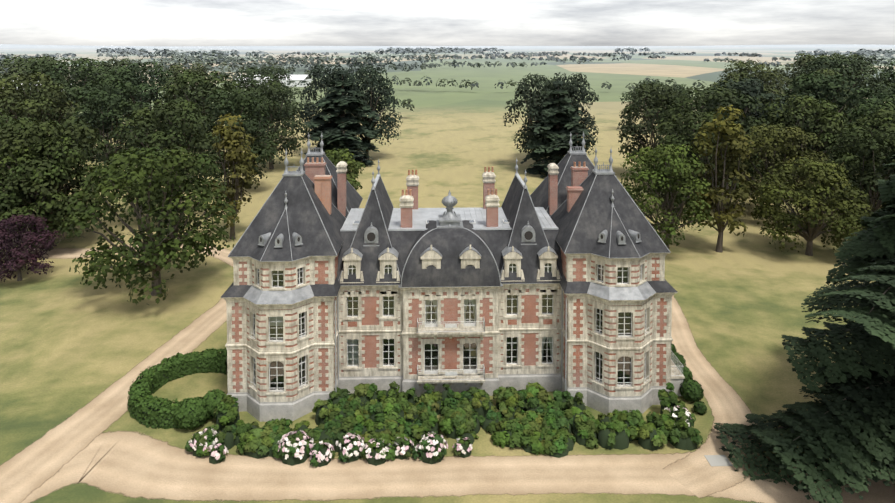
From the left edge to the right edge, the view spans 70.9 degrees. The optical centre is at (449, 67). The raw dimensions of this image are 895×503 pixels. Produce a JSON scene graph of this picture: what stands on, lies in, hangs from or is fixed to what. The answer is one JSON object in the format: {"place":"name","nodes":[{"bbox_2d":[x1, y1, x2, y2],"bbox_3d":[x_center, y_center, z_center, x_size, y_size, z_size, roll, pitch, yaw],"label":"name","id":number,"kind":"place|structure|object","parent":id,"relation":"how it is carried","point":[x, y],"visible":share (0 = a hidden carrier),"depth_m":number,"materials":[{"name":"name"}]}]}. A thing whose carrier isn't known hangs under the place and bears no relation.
{"place":"outdoors","nodes":[
{"label":"outdoors","id":0,"kind":"place"},
{"bbox_2d":[270,299,551,364],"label":"chateau curtains","id":1,"kind":"object","parent":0,"point":[351,355],"depth_m":60.06,"materials":[{"name":"fabric"}]},
{"bbox_2d":[304,162,588,227],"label":"red chateau chimneys","id":2,"kind":"object","parent":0,"point":[579,175],"visible":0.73,"depth_m":68.07,"materials":[{"name":"red brick"}]},
{"bbox_2d":[307,158,585,214],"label":"orange chateau chimneys","id":3,"kind":"object","parent":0,"point":[323,188],"visible":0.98,"depth_m":61.97,"materials":[{"name":"orange brick"}]},
{"bbox_2d":[0,44,894,502],"bbox_3d":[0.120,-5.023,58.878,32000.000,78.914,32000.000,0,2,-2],"label":"terrain","id":4,"kind":"structure","parent":0,"point":[70,344],"depth_m":89.97,"materials":[{"name":"green plant"}]},
{"bbox_2d":[0,75,17,118],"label":"park tree","id":5,"kind":"object","parent":4,"relation":"on","point":[3,99],"visible":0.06,"depth_m":169.66,"materials":[{"name":"green plant"}]},
{"bbox_2d":[0,108,39,211],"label":"park tree","id":6,"kind":"object","parent":4,"relation":"on","point":[3,122],"visible":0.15,"depth_m":110.68,"materials":[{"name":"green plant"}]},
{"bbox_2d":[0,214,64,283],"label":"park tree","id":7,"kind":"object","parent":4,"relation":"on","point":[12,236],"visible":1,"depth_m":88.10,"materials":[{"name":"purple plant"}]},
{"bbox_2d":[0,55,80,127],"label":"park tree","id":8,"kind":"object","parent":4,"relation":"on","point":[13,72],"visible":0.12,"depth_m":208.97,"materials":[{"name":"green plant"}]},
{"bbox_2d":[0,72,84,169],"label":"park tree","id":9,"kind":"object","parent":4,"relation":"on","point":[16,105],"visible":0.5,"depth_m":150.51,"materials":[{"name":"green plant"}]},
{"bbox_2d":[0,135,107,250],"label":"park tree","id":10,"kind":"object","parent":4,"relation":"on","point":[21,160],"visible":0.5,"depth_m":98.60,"materials":[{"name":"green plant"}]},
{"bbox_2d":[0,116,121,240],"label":"park tree","id":11,"kind":"object","parent":4,"relation":"on","point":[32,134],"visible":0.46,"depth_m":100.26,"materials":[{"name":"green plant"}]},
{"bbox_2d":[4,56,120,139],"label":"park tree","id":12,"kind":"object","parent":4,"relation":"on","point":[84,75],"visible":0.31,"depth_m":185.80,"materials":[{"name":"green plant"}]},
{"bbox_2d":[61,80,151,177],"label":"park tree","id":13,"kind":"object","parent":4,"relation":"on","point":[104,97],"visible":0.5,"depth_m":146.47,"materials":[{"name":"green plant"}]},
{"bbox_2d":[75,58,152,122],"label":"park tree","id":14,"kind":"object","parent":4,"relation":"on","point":[116,64],"visible":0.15,"depth_m":233.75,"materials":[{"name":"green plant"}]},
{"bbox_2d":[93,60,187,143],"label":"park tree","id":15,"kind":"object","parent":4,"relation":"on","point":[142,85],"visible":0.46,"depth_m":183.61,"materials":[{"name":"green plant"}]},
{"bbox_2d":[58,146,236,304],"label":"park tree","id":16,"kind":"object","parent":4,"relation":"on","point":[159,249],"visible":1,"depth_m":80.74,"materials":[{"name":"green plant"}]},
{"bbox_2d":[13,74,311,89],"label":"distant buildings","id":17,"kind":"structure","parent":4,"relation":"on","point":[296,78],"depth_m":525.55,"materials":[{"name":"white"}]},
{"bbox_2d":[106,100,223,215],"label":"park tree","id":18,"kind":"object","parent":4,"relation":"on","point":[152,136],"visible":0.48,"depth_m":117.67,"materials":[{"name":"green plant"}]},
{"bbox_2d":[157,63,213,137],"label":"park tree","id":19,"kind":"object","parent":4,"relation":"on","point":[179,68],"visible":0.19,"depth_m":225.42,"materials":[{"name":"green plant"}]},
{"bbox_2d":[153,69,246,158],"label":"park tree","id":20,"kind":"object","parent":4,"relation":"on","point":[192,79],"visible":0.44,"depth_m":172.00,"materials":[{"name":"green plant"}]},
{"bbox_2d":[206,113,259,239],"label":"park tree","id":21,"kind":"object","parent":4,"relation":"on","point":[233,148],"visible":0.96,"depth_m":106.40,"materials":[{"name":"green plant"}]},
{"bbox_2d":[190,87,278,184],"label":"park tree","id":22,"kind":"object","parent":4,"relation":"on","point":[239,105],"visible":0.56,"depth_m":139.22,"materials":[{"name":"green plant"}]},
{"bbox_2d":[224,65,304,133],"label":"park tree","id":23,"kind":"object","parent":4,"relation":"on","point":[248,75],"visible":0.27,"depth_m":214.28,"materials":[{"name":"green plant"}]},
{"bbox_2d":[235,79,309,168],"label":"park tree","id":24,"kind":"object","parent":4,"relation":"on","point":[269,94],"visible":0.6,"depth_m":167.57,"materials":[{"name":"green plant"}]},
{"bbox_2d":[297,63,360,145],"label":"dark tree","id":25,"kind":"object","parent":4,"relation":"on","point":[312,112],"visible":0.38,"depth_m":188.19,"materials":[{"name":"green plant"}]},
{"bbox_2d":[303,70,381,165],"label":"dark tree","id":26,"kind":"object","parent":4,"relation":"on","point":[337,135],"visible":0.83,"depth_m":175.52,"materials":[{"name":"green plant"}]},
{"bbox_2d":[325,148,365,189],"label":"park tree","id":27,"kind":"object","parent":4,"relation":"on","point":[352,172],"visible":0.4,"depth_m":127.30,"materials":[{"name":"green plant"}]},
{"bbox_2d":[332,64,402,158],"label":"dark tree","id":28,"kind":"object","parent":4,"relation":"on","point":[370,81],"visible":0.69,"depth_m":182.94,"materials":[{"name":"green plant"}]},
{"bbox_2d":[131,353,701,466],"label":"shrubs","id":29,"kind":"object","parent":4,"relation":"on","point":[622,440],"visible":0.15,"depth_m":52.25,"materials":[{"name":"green plant"}]},
{"bbox_2d":[127,344,706,466],"bbox_3d":[-2.736,29.832,58.209,54.256,3.183,17.708,0,2,-2],"label":"shrub border","id":30,"kind":"object","parent":4,"relation":"on","point":[548,422],"visible":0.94,"depth_m":53.67,"materials":[{"name":"green plant"}]},
{"bbox_2d":[0,244,894,502],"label":"gravel drive","id":31,"kind":"structure","parent":4,"relation":"on","point":[79,446],"depth_m":49.05,"materials":[{"name":"beige gravel"}]},
{"bbox_2d":[704,455,732,465],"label":"paving slab","id":32,"kind":"structure","parent":31,"relation":"on","point":[717,460],"depth_m":50.17,"materials":[{"name":"white stone"}]},
{"bbox_2d":[0,47,894,111],"bbox_3d":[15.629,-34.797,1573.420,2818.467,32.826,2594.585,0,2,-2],"label":"distant trees","id":33,"kind":"object","parent":4,"relation":"on","point":[220,55],"visible":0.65,"depth_m":978.43,"materials":[{"name":"green plant"}]},
{"bbox_2d":[221,161,684,401],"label":"chateau stone dressings","id":34,"kind":"structure","parent":4,"relation":"on","point":[623,346],"depth_m":57.94,"materials":[{"name":"beige stone"}]},
{"bbox_2d":[253,219,646,390],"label":"window frames","id":35,"kind":"structure","parent":34,"relation":"in","point":[431,324],"depth_m":59.45,"materials":[{"name":"white wood"}]},
{"bbox_2d":[254,220,645,389],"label":"window panes","id":36,"kind":"structure","parent":35,"relation":"in","point":[356,298],"depth_m":59.61,"materials":[{"name":"glass"}]},
{"bbox_2d":[250,317,683,391],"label":"chateau balcony railings","id":37,"kind":"object","parent":34,"relation":"on","point":[447,325],"visible":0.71,"depth_m":58.45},
{"bbox_2d":[227,294,682,421],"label":"stone plinth","id":38,"kind":"structure","parent":4,"relation":"on","point":[305,405],"depth_m":57.83,"materials":[{"name":"grey stone"}]},
{"bbox_2d":[503,73,571,169],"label":"dark tree","id":39,"kind":"object","parent":4,"relation":"on","point":[537,98],"visible":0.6,"depth_m":165.43,"materials":[{"name":"green plant"}]},
{"bbox_2d":[524,82,581,160],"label":"dark tree","id":40,"kind":"object","parent":4,"relation":"on","point":[533,114],"depth_m":181.45,"materials":[{"name":"green plant"}]},
{"bbox_2d":[520,80,592,177],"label":"dark tree","id":41,"kind":"object","parent":4,"relation":"on","point":[558,141],"visible":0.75,"depth_m":159.79,"materials":[{"name":"green plant"}]},
{"bbox_2d":[550,72,599,155],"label":"tree","id":42,"kind":"object","parent":4,"relation":"on","point":[581,93],"visible":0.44,"depth_m":169.01,"materials":[{"name":"green plant"}]},
{"bbox_2d":[620,80,671,130],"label":"park tree","id":43,"kind":"object","parent":4,"relation":"on","point":[626,96],"visible":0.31,"depth_m":249.32,"materials":[{"name":"green plant"}]},
{"bbox_2d":[617,82,690,165],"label":"park tree","id":44,"kind":"object","parent":4,"relation":"on","point":[661,100],"visible":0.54,"depth_m":156.21,"materials":[{"name":"green plant"}]},
{"bbox_2d":[620,144,713,248],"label":"park tree","id":45,"kind":"object","parent":4,"relation":"on","point":[668,225],"visible":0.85,"depth_m":99.33,"materials":[{"name":"green plant"}]},
{"bbox_2d":[659,84,695,112],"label":"park tree","id":46,"kind":"object","parent":4,"relation":"on","point":[678,87],"visible":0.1,"depth_m":252.21,"materials":[{"name":"green plant"}]},
{"bbox_2d":[647,110,743,214],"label":"park tree","id":47,"kind":"object","parent":4,"relation":"on","point":[673,138],"visible":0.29,"depth_m":121.84,"materials":[{"name":"green plant"}]},
{"bbox_2d":[648,85,778,184],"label":"park tree","id":48,"kind":"object","parent":4,"relation":"on","point":[724,98],"visible":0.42,"depth_m":136.46,"materials":[{"name":"green plant"}]},
{"bbox_2d":[688,105,753,252],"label":"park tree","id":49,"kind":"object","parent":4,"relation":"on","point":[731,130],"visible":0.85,"depth_m":99.92,"materials":[{"name":"green plant"}]},
{"bbox_2d":[707,76,766,123],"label":"park tree","id":50,"kind":"object","parent":4,"relation":"on","point":[726,85],"visible":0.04,"depth_m":193.25,"materials":[{"name":"green plant"}]},
{"bbox_2d":[689,78,786,129],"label":"park tree","id":51,"kind":"object","parent":4,"relation":"on","point":[766,89],"depth_m":163.73,"materials":[{"name":"green plant"}]},
{"bbox_2d":[694,77,811,180],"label":"park tree","id":52,"kind":"object","parent":4,"relation":"on","point":[751,87],"visible":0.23,"depth_m":150.38,"materials":[{"name":"green plant"}]},
{"bbox_2d":[719,59,788,112],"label":"park tree","id":53,"kind":"object","parent":4,"relation":"on","point":[745,71],"visible":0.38,"depth_m":218.39,"materials":[{"name":"green plant"}]},
{"bbox_2d":[727,123,829,219],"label":"park tree","id":54,"kind":"object","parent":4,"relation":"on","point":[765,137],"visible":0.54,"depth_m":117.15,"materials":[{"name":"green plant"}]},
{"bbox_2d":[713,152,894,502],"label":"cedar","id":55,"kind":"object","parent":4,"relation":"on","point":[850,418],"visible":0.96,"depth_m":47.87,"materials":[{"name":"green plant"}]},
{"bbox_2d":[755,93,854,185],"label":"park tree","id":56,"kind":"object","parent":4,"relation":"on","point":[828,139],"visible":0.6,"depth_m":134.51,"materials":[{"name":"green plant"}]},
{"bbox_2d":[766,53,856,109],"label":"park tree","id":57,"kind":"object","parent":4,"relation":"on","point":[802,60],"visible":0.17,"depth_m":235.77,"materials":[{"name":"green plant"}]},
{"bbox_2d":[751,157,874,255],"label":"park tree","id":58,"kind":"object","parent":4,"relation":"on","point":[812,228],"visible":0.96,"depth_m":97.26,"materials":[{"name":"green plant"}]},
{"bbox_2d":[787,67,858,121],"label":"park tree","id":59,"kind":"object","parent":4,"relation":"on","point":[825,72],"visible":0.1,"depth_m":184.01,"materials":[{"name":"green plant"}]},
{"bbox_2d":[772,71,883,160],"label":"park tree","id":60,"kind":"object","parent":4,"relation":"on","point":[815,88],"visible":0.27,"depth_m":159.52,"materials":[{"name":"green plant"}]},
{"bbox_2d":[786,54,894,121],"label":"park tree","id":61,"kind":"object","parent":4,"relation":"on","point":[852,68],"visible":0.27,"depth_m":200.17,"materials":[{"name":"green plant"}]},
{"bbox_2d":[820,52,879,100],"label":"park tree","id":62,"kind":"object","parent":4,"relation":"on","point":[837,55],"visible":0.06,"depth_m":257.53,"materials":[{"name":"green plant"}]},
{"bbox_2d":[815,123,894,228],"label":"park tree","id":63,"kind":"object","parent":4,"relation":"on","point":[879,144],"visible":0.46,"depth_m":104.85,"materials":[{"name":"green plant"}]},
{"bbox_2d":[839,107,894,206],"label":"park tree","id":64,"kind":"object","parent":4,"relation":"on","point":[882,120],"visible":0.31,"depth_m":115.46,"materials":[{"name":"green plant"}]},
{"bbox_2d":[839,95,894,177],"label":"park tree","id":65,"kind":"object","parent":4,"relation":"on","point":[878,105],"visible":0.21,"depth_m":133.23,"materials":[{"name":"green plant"}]},
{"bbox_2d":[841,83,894,160],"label":"park tree","id":66,"kind":"object","parent":4,"relation":"on","point":[880,92],"visible":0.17,"depth_m":142.21,"materials":[{"name":"green plant"}]},
{"bbox_2d":[869,59,894,95],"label":"park tree","id":67,"kind":"object","parent":4,"relation":"on","point":[888,73],"visible":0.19,"depth_m":214.11,"materials":[{"name":"green plant"}]},
{"bbox_2d":[0,0,894,45],"label":"sky","id":68,"kind":"structure","parent":0,"point":[24,22],"materials":[{"name":"white"}]},
{"bbox_2d":[227,248,670,397],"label":"chateau brick walls","id":69,"kind":"structure","parent":0,"point":[450,308],"depth_m":58.23,"materials":[{"name":"red brick"}]},
{"bbox_2d":[221,153,676,296],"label":"chateau slate roofs","id":70,"kind":"structure","parent":69,"relation":"on","point":[450,245],"depth_m":59.72,"materials":[{"name":"grey stone"}]},
{"bbox_2d":[228,131,670,303],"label":"roof trim","id":71,"kind":"structure","parent":70,"relation":"on","point":[448,219],"depth_m":59.24,"materials":[{"name":"grey metal"}]},
{"bbox_2d":[335,289,566,392],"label":"downspouts","id":72,"kind":"object","parent":69,"relation":"attached to","point":[561,341],"visible":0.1,"depth_m":59.24,"materials":[{"name":"metal"}]},
{"bbox_2d":[340,174,557,230],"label":"chateau zinc roofs","id":73,"kind":"structure","parent":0,"point":[420,216],"depth_m":66.01,"materials":[{"name":"grey metal"}]},
{"bbox_2d":[254,222,645,389],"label":"chateau interiors","id":74,"kind":"object","parent":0,"point":[528,235],"visible":0.06,"depth_m":60.09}
]}

